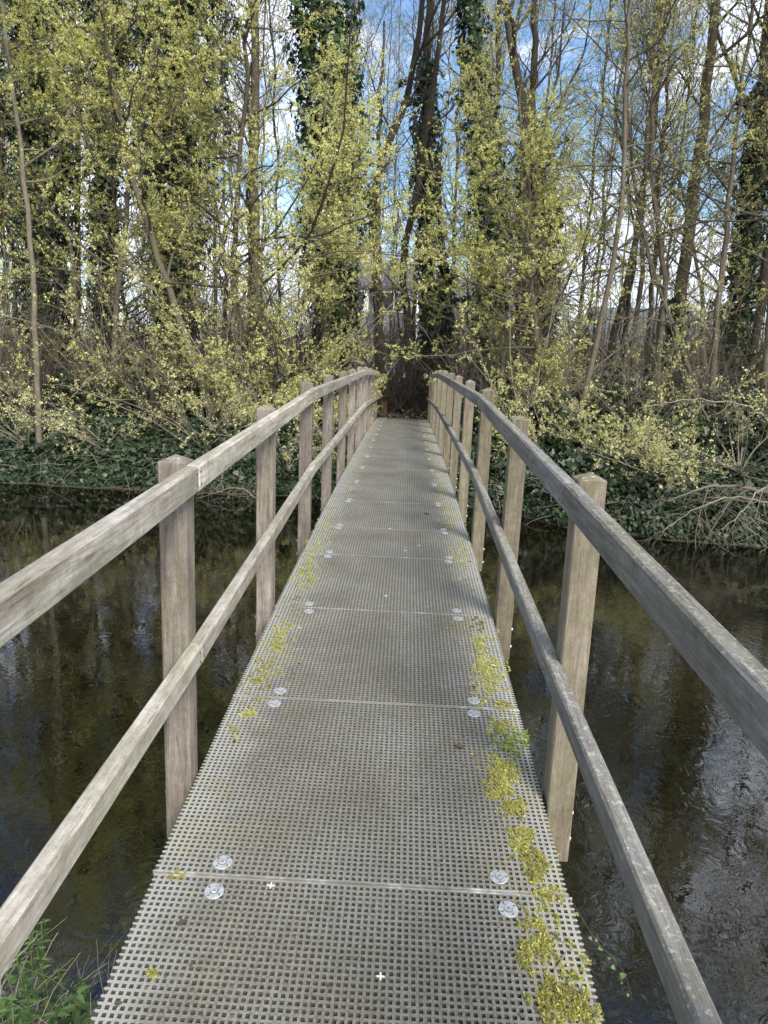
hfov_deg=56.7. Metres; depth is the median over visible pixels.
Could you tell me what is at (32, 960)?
nettle
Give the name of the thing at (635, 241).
bare tree
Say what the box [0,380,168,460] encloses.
budding shrub
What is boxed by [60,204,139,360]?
bare shrub
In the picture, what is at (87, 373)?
bare shrub
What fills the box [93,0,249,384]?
ivy clad tree
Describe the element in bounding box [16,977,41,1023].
nettle
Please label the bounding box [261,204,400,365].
bare shrub
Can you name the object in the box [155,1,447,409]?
budding tree
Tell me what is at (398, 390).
bare shrub
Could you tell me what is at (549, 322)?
bare shrub
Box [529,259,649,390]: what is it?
bare shrub
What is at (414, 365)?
budding shrub
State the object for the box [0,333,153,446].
budding shrub
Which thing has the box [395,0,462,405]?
ivy clad tree
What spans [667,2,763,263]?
background tree
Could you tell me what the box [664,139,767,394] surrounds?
young tree
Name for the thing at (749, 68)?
background tree
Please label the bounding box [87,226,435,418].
budding shrub
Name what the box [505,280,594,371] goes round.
bare shrub
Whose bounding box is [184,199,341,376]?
bare shrub
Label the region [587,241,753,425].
bare shrub
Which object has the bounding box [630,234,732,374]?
bare shrub
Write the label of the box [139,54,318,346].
young tree
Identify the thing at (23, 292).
bare shrub
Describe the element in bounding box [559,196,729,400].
bare shrub
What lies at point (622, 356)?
bare shrub
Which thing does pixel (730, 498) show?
fallen branch
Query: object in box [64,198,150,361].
bare shrub
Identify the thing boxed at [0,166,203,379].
bare shrub
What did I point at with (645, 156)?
background tree
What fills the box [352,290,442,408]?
bare shrub
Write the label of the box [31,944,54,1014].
nettle
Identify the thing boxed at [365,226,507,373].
bare shrub
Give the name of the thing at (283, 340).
bare shrub
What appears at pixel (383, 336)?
bare shrub
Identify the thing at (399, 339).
bare shrub
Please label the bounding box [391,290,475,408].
bare shrub
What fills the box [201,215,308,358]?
bare shrub
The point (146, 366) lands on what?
bare shrub
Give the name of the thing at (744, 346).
bare shrub
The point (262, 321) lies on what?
bare shrub
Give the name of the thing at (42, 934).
nettle
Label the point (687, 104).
background tree
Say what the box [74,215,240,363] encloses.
bare shrub
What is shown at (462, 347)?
bare shrub
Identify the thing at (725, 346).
bare shrub
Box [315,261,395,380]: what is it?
bare shrub
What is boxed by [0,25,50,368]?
background tree
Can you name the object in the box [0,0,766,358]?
sky
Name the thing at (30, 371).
budding shrub
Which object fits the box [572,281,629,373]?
bare shrub
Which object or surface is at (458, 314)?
bare shrub
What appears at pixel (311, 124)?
background tree
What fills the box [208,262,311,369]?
bare shrub
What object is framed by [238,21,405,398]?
budding tree
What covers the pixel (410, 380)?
bare shrub
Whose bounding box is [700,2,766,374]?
background tree
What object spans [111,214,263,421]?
bare shrub
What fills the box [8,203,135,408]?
bare shrub
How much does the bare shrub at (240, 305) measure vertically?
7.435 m
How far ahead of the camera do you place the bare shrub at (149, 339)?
15.97 m
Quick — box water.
[0,483,767,1023]
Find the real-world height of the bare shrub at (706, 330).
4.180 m
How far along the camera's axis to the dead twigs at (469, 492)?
12.25 m
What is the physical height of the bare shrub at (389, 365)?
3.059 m
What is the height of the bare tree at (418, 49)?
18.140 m
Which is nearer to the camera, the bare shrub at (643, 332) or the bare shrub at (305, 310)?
the bare shrub at (643, 332)
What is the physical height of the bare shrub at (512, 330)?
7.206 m
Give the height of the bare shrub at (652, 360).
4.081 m
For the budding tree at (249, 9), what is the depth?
14.15 m
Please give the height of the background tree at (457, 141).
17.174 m
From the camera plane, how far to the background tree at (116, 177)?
19.25 m
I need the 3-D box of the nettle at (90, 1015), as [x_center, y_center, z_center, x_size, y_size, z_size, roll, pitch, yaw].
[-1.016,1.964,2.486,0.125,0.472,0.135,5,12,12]
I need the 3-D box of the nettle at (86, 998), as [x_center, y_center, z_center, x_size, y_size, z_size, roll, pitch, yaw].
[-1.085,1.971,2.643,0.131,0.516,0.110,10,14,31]
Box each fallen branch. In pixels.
[198,480,255,501]
[623,374,767,454]
[641,482,767,548]
[642,451,767,548]
[698,465,767,549]
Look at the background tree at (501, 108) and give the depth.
34.27 m
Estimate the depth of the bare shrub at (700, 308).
28.96 m
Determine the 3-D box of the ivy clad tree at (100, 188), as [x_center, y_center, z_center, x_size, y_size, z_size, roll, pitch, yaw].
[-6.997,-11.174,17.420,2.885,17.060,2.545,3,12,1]
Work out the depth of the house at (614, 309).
52.06 m
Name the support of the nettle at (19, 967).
on the near bank ground
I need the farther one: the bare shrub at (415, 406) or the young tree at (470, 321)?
the young tree at (470, 321)
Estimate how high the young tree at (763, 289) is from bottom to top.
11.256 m
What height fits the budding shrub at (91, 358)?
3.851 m
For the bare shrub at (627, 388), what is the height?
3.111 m
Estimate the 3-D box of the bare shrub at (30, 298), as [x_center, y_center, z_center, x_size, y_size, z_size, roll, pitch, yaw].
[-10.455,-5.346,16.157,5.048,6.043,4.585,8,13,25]
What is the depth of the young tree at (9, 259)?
16.21 m
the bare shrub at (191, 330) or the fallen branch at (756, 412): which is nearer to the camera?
the fallen branch at (756, 412)
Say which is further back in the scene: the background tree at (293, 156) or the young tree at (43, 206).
the background tree at (293, 156)
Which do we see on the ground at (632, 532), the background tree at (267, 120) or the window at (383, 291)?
the background tree at (267, 120)
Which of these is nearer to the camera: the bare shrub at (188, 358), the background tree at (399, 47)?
the bare shrub at (188, 358)
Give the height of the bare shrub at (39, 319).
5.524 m
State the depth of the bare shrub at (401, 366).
20.18 m
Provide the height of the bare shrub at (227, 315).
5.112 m
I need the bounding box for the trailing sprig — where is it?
[574,905,631,998]
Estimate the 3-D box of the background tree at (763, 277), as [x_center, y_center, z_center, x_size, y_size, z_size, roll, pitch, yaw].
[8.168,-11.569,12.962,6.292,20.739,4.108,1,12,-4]
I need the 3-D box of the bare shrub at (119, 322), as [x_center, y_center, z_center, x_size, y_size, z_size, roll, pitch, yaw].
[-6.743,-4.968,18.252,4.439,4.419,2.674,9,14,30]
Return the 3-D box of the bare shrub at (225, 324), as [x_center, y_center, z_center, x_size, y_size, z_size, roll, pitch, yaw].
[-3.321,-4.631,16.251,5.095,5.072,3.069,3,12,3]
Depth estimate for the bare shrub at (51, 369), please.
15.39 m
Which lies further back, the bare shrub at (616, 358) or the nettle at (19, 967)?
the bare shrub at (616, 358)
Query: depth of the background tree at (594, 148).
17.52 m
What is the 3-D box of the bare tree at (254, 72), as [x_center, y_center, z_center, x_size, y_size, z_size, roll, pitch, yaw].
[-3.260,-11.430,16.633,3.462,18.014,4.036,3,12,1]
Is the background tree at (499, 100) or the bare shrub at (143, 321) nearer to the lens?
the bare shrub at (143, 321)
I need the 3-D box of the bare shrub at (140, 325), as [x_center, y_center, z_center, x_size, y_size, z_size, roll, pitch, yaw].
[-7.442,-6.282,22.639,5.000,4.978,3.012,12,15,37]
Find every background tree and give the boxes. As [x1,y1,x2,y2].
[0,0,69,394]
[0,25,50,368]
[3,3,125,343]
[67,1,145,313]
[93,0,199,334]
[118,1,215,256]
[193,0,292,359]
[196,0,286,386]
[205,0,304,273]
[217,0,301,330]
[220,0,311,377]
[281,40,322,271]
[283,7,370,268]
[321,0,418,259]
[340,0,406,326]
[360,0,409,296]
[369,0,465,346]
[372,0,418,371]
[377,0,484,273]
[389,0,512,334]
[406,0,590,376]
[443,0,531,388]
[458,33,509,293]
[461,0,514,348]
[471,0,601,263]
[504,0,599,280]
[545,0,647,377]
[557,0,715,400]
[562,0,655,337]
[571,0,651,355]
[573,0,726,410]
[590,1,705,342]
[608,0,716,397]
[638,0,731,372]
[638,2,720,364]
[666,0,767,410]
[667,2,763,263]
[695,26,765,398]
[697,0,765,272]
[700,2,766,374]
[721,43,767,103]
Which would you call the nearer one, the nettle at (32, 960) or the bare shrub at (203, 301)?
the nettle at (32, 960)
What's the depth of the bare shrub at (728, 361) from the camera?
14.50 m
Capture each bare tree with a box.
[7,0,94,346]
[177,0,296,361]
[343,0,467,370]
[350,0,422,408]
[370,0,489,407]
[501,0,623,383]
[567,0,718,379]
[626,0,767,407]
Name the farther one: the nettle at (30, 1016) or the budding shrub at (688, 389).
the budding shrub at (688, 389)
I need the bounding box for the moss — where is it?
[141,423,604,1023]
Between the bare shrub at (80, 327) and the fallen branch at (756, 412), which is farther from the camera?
the bare shrub at (80, 327)
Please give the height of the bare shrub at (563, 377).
5.349 m
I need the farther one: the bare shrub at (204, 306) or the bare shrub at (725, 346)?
the bare shrub at (204, 306)
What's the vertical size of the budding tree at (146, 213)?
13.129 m
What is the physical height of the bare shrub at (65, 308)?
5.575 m
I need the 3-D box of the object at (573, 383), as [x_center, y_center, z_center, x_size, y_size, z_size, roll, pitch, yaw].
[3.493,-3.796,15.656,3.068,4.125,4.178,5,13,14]
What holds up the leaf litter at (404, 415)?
on the ground at (632, 532)
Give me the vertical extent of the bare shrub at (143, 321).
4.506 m
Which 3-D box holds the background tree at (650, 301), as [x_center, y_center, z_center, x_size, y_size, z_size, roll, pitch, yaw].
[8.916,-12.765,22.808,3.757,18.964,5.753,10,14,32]
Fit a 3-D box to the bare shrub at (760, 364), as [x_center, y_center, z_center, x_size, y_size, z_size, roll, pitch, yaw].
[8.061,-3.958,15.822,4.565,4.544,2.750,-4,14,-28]
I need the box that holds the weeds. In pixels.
[0,962,69,1023]
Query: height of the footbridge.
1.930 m
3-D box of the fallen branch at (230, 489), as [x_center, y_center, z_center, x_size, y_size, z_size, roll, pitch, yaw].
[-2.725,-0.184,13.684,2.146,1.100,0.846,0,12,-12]
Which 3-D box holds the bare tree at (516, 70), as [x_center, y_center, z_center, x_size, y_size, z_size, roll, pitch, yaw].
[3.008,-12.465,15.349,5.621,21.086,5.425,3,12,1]
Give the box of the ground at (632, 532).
[0,355,767,547]
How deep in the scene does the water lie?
5.37 m
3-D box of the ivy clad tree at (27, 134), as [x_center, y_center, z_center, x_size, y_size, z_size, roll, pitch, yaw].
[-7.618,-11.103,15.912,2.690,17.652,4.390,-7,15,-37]
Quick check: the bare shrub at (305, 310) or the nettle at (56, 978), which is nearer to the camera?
the nettle at (56, 978)
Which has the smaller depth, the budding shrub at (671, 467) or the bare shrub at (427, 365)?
the budding shrub at (671, 467)
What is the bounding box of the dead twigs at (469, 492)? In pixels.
[0,425,767,551]
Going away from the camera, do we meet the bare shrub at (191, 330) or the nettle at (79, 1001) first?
the nettle at (79, 1001)
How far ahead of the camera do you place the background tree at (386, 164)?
17.43 m
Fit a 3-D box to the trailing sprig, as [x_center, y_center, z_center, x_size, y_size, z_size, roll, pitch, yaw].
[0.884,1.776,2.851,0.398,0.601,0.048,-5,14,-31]
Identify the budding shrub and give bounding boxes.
[0,243,252,417]
[0,260,174,411]
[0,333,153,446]
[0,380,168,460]
[39,344,296,450]
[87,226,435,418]
[177,367,389,470]
[191,261,439,423]
[271,343,398,436]
[384,318,459,397]
[384,337,456,403]
[424,352,628,461]
[452,297,596,415]
[520,269,767,442]
[536,367,702,469]
[566,381,738,491]
[569,330,767,429]
[620,356,767,479]
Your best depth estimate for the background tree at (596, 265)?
26.15 m
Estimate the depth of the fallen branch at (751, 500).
11.24 m
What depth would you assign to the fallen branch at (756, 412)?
11.99 m
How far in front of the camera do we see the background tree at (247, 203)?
17.12 m
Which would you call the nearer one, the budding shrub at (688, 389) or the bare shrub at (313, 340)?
the budding shrub at (688, 389)
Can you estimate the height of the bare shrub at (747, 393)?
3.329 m
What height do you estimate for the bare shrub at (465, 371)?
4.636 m
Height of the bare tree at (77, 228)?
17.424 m
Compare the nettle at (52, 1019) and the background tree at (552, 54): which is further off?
the background tree at (552, 54)
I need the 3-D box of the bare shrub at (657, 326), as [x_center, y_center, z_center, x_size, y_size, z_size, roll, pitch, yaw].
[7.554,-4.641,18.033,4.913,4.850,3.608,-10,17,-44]
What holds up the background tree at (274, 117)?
on the ground at (632, 532)
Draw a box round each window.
[346,290,364,310]
[383,291,402,312]
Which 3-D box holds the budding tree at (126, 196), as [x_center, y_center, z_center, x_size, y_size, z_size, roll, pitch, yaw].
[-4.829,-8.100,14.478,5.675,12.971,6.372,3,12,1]
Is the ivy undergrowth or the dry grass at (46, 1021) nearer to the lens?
the dry grass at (46, 1021)
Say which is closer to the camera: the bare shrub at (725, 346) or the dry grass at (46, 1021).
the dry grass at (46, 1021)
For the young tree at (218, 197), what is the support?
on the ground at (632, 532)
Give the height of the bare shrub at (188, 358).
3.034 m
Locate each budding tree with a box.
[0,0,180,457]
[0,0,247,411]
[8,0,245,429]
[93,0,413,412]
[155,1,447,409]
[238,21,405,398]
[341,68,692,424]
[362,108,434,396]
[389,154,512,379]
[403,0,628,395]
[480,0,767,437]
[483,0,767,420]
[547,0,767,420]
[620,0,767,429]
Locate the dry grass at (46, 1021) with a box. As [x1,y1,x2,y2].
[0,919,122,1023]
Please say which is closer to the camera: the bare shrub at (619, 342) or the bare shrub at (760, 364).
the bare shrub at (760, 364)
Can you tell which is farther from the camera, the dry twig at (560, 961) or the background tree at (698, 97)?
the background tree at (698, 97)
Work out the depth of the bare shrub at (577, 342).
16.53 m
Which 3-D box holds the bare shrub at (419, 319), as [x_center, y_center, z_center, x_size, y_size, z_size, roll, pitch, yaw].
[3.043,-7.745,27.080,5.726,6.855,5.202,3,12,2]
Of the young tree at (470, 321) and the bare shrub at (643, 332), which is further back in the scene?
the young tree at (470, 321)
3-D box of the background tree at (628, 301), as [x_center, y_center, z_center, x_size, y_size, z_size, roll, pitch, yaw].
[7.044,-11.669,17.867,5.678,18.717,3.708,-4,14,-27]
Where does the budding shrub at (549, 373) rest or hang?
on the ground at (632, 532)
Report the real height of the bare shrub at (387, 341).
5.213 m
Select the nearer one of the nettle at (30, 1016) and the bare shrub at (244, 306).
the nettle at (30, 1016)
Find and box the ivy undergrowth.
[0,345,767,461]
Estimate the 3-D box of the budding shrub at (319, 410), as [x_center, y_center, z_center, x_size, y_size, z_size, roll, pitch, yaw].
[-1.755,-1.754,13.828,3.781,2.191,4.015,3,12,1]
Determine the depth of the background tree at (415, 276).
23.73 m
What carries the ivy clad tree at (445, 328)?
on the ground at (632, 532)
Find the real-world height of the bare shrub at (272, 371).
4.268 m
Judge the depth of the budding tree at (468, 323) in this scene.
19.84 m
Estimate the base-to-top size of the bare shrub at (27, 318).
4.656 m
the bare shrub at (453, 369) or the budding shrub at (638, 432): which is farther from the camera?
the bare shrub at (453, 369)
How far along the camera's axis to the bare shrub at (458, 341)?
23.36 m
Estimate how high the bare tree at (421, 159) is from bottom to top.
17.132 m
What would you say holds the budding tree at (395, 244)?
on the ground at (632, 532)
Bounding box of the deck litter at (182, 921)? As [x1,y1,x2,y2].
[114,439,572,1017]
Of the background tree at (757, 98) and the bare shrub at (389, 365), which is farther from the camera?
the bare shrub at (389, 365)
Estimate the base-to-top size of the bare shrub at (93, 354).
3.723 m
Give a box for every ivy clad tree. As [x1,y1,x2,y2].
[0,0,95,382]
[62,0,133,371]
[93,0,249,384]
[278,0,386,397]
[385,85,476,393]
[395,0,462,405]
[446,0,514,396]
[488,0,610,379]
[679,0,767,409]
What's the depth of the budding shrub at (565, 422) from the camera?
13.26 m
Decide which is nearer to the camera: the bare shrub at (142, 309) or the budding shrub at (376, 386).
the budding shrub at (376, 386)
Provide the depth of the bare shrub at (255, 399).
14.85 m
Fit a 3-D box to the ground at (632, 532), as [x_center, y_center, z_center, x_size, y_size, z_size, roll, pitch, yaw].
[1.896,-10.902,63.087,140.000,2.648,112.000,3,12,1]
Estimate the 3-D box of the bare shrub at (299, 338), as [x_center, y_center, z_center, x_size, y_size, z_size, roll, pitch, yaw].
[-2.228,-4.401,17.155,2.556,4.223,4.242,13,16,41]
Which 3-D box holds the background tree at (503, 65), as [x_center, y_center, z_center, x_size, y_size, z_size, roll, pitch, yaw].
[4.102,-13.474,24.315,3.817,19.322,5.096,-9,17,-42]
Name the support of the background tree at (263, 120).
on the ground at (632, 532)
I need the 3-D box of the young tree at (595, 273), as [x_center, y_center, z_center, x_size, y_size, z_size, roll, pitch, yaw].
[6.224,-7.370,21.602,5.101,8.768,4.889,-7,15,-37]
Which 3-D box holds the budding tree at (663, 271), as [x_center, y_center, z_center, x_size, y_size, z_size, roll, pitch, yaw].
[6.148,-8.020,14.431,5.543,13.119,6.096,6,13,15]
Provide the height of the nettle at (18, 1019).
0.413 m
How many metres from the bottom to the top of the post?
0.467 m
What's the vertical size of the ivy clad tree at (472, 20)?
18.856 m
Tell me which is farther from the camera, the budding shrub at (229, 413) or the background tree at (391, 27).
the background tree at (391, 27)
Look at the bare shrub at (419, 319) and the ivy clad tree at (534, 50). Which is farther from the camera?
the bare shrub at (419, 319)
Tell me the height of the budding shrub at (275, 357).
3.908 m
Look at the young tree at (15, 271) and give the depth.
15.89 m
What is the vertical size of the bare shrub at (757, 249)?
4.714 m
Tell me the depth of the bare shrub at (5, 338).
15.60 m
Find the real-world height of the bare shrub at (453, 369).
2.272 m
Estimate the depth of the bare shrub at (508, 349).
17.48 m
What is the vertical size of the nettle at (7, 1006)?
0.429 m
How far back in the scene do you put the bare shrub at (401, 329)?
25.92 m
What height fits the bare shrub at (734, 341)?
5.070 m
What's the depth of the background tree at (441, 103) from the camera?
26.09 m
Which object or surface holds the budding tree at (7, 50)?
on the ground at (632, 532)
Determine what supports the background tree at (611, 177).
on the ground at (632, 532)
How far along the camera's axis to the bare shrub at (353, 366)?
17.19 m
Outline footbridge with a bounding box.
[0,367,767,1023]
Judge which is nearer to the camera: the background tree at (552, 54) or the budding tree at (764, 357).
the budding tree at (764, 357)
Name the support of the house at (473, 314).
on the ground at (632, 532)
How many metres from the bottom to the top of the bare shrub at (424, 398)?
6.986 m
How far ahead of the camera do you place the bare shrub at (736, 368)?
14.14 m
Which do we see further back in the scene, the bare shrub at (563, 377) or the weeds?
the bare shrub at (563, 377)
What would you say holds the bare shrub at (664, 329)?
on the ground at (632, 532)
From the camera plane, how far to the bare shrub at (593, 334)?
16.77 m
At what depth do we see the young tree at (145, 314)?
22.99 m
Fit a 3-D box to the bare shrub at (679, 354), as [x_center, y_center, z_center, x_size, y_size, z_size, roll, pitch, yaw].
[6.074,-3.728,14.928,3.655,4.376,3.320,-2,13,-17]
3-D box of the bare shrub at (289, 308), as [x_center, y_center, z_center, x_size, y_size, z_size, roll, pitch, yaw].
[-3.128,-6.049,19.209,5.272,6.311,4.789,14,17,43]
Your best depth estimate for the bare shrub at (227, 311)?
21.85 m
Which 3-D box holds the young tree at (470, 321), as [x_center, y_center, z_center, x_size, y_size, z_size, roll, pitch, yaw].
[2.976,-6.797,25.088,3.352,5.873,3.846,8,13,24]
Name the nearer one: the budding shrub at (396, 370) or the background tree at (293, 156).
the budding shrub at (396, 370)
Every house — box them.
[345,262,416,377]
[434,278,526,375]
[580,307,747,387]
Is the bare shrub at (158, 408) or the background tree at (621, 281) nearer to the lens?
the bare shrub at (158, 408)
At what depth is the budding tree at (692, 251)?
14.33 m
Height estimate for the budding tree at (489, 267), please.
6.808 m
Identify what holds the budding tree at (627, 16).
on the ground at (632, 532)
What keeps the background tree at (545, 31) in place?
on the ground at (632, 532)
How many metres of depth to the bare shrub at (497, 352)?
14.87 m
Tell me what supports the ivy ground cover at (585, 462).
on the ground at (632, 532)
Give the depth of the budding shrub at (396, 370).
22.61 m
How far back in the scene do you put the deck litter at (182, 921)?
1.90 m
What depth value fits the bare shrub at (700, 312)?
27.10 m
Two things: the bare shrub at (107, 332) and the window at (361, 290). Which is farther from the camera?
the window at (361, 290)
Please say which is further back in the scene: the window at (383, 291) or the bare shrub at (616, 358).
the window at (383, 291)
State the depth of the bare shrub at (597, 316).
18.53 m
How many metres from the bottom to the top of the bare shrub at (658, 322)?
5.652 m
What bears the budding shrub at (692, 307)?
on the ground at (632, 532)
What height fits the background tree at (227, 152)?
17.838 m
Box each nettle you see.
[0,992,20,1023]
[8,1009,31,1023]
[9,950,36,1023]
[13,928,41,1011]
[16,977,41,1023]
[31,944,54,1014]
[33,918,52,1005]
[41,1004,71,1023]
[48,961,67,1003]
[60,985,97,1023]
[72,978,98,1016]
[82,1010,94,1023]
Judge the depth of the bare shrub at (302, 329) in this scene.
21.50 m
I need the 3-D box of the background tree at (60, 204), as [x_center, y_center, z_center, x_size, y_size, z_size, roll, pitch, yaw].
[-9.633,-13.793,21.125,3.998,20.180,6.122,11,15,35]
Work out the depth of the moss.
2.22 m
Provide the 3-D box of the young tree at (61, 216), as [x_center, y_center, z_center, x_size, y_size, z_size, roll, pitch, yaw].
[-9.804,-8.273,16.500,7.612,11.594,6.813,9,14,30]
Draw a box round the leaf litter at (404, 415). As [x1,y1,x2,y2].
[355,396,634,419]
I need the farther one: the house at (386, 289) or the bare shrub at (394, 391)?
the house at (386, 289)
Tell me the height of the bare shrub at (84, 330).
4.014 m
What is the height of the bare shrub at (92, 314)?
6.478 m
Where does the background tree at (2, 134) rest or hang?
on the ground at (632, 532)
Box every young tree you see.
[0,0,83,320]
[0,0,152,344]
[0,0,189,392]
[0,217,27,300]
[8,56,241,354]
[106,8,320,385]
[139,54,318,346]
[433,260,512,380]
[460,167,614,376]
[506,131,679,366]
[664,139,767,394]
[709,184,767,316]
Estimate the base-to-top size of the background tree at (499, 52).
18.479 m
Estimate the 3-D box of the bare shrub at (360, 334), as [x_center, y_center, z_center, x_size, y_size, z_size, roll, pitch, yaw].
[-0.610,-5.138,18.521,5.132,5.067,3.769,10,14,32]
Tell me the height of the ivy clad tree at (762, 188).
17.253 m
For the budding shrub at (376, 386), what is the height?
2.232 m
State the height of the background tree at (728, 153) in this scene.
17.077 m
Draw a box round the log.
[389,408,402,414]
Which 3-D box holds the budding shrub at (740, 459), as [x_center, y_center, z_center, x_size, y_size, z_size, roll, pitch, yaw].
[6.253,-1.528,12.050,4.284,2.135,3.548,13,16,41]
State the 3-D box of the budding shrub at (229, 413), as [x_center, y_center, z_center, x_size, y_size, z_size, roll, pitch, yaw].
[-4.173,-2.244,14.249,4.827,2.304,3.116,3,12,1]
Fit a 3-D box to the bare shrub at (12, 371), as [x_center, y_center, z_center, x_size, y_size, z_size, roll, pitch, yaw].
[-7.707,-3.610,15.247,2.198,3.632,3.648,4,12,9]
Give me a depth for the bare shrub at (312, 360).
15.61 m
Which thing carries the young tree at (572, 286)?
on the ground at (632, 532)
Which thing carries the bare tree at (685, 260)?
on the ground at (632, 532)
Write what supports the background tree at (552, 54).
on the ground at (632, 532)
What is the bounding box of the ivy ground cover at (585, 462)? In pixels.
[0,386,767,547]
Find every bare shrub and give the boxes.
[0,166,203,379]
[0,190,139,352]
[0,210,40,389]
[0,212,102,381]
[0,215,90,391]
[0,220,58,363]
[0,244,99,415]
[0,259,98,416]
[1,217,125,362]
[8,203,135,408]
[10,244,142,375]
[11,167,211,364]
[12,253,148,386]
[23,254,138,410]
[30,276,129,407]
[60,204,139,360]
[62,240,201,373]
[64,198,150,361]
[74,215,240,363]
[82,220,231,352]
[89,239,230,403]
[106,165,263,399]
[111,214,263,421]
[113,254,217,372]
[115,317,197,434]
[120,243,158,372]
[122,243,158,369]
[141,231,241,399]
[148,197,350,398]
[149,289,252,406]
[163,217,292,365]
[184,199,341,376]
[186,181,381,376]
[190,218,272,370]
[191,240,235,350]
[197,216,299,364]
[197,226,348,382]
[200,254,296,367]
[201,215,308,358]
[206,247,322,412]
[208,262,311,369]
[210,269,334,423]
[220,229,309,367]
[228,239,376,386]
[244,262,393,379]
[249,308,375,416]
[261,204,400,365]
[264,123,434,393]
[264,198,436,383]
[273,244,398,347]
[280,273,311,372]
[287,225,415,399]
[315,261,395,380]
[341,267,418,391]
[350,285,418,406]
[352,279,417,394]
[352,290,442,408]
[355,226,473,400]
[355,272,416,372]
[356,246,438,401]
[356,274,417,378]
[360,186,556,403]
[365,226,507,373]
[368,313,404,400]
[373,273,480,380]
[377,140,622,414]
[382,230,551,414]
[384,358,414,408]
[385,324,434,408]
[387,328,472,410]
[391,267,513,371]
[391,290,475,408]
[399,198,570,388]
[412,331,480,397]
[421,235,571,391]
[451,283,569,397]
[455,213,577,383]
[469,181,685,431]
[470,228,638,402]
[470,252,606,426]
[496,272,621,406]
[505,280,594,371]
[515,158,738,424]
[528,210,656,377]
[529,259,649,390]
[541,227,645,400]
[553,223,660,379]
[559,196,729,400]
[572,225,701,395]
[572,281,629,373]
[574,288,728,424]
[576,310,681,406]
[583,174,767,421]
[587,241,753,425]
[590,232,759,384]
[592,267,665,399]
[602,238,723,374]
[611,206,760,394]
[613,215,761,408]
[622,252,760,397]
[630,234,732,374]
[649,235,763,405]
[651,227,765,351]
[660,275,728,360]
[663,252,730,382]
[663,280,767,421]
[679,279,767,403]
[686,214,767,394]
[686,223,767,398]
[688,269,756,384]
[704,356,767,432]
[726,217,766,375]
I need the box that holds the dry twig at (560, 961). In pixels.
[554,952,566,972]
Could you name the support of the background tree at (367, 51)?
on the ground at (632, 532)
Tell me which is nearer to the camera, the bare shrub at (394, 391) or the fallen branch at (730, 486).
the fallen branch at (730, 486)
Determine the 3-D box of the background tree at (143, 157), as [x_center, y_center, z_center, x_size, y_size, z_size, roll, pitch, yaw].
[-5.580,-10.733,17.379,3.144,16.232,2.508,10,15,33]
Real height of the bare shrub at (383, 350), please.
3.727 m
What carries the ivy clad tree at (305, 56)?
on the ground at (632, 532)
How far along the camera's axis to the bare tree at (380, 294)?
18.65 m
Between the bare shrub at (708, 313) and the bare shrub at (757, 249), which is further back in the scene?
the bare shrub at (708, 313)
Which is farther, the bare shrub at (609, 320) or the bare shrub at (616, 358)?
the bare shrub at (609, 320)
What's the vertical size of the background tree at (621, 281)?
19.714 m
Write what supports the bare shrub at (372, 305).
on the ground at (632, 532)
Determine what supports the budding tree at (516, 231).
on the ground at (632, 532)
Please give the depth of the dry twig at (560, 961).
1.82 m
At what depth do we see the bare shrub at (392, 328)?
35.92 m
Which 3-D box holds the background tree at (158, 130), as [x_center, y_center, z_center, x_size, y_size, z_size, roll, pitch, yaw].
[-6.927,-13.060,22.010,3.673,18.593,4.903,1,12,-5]

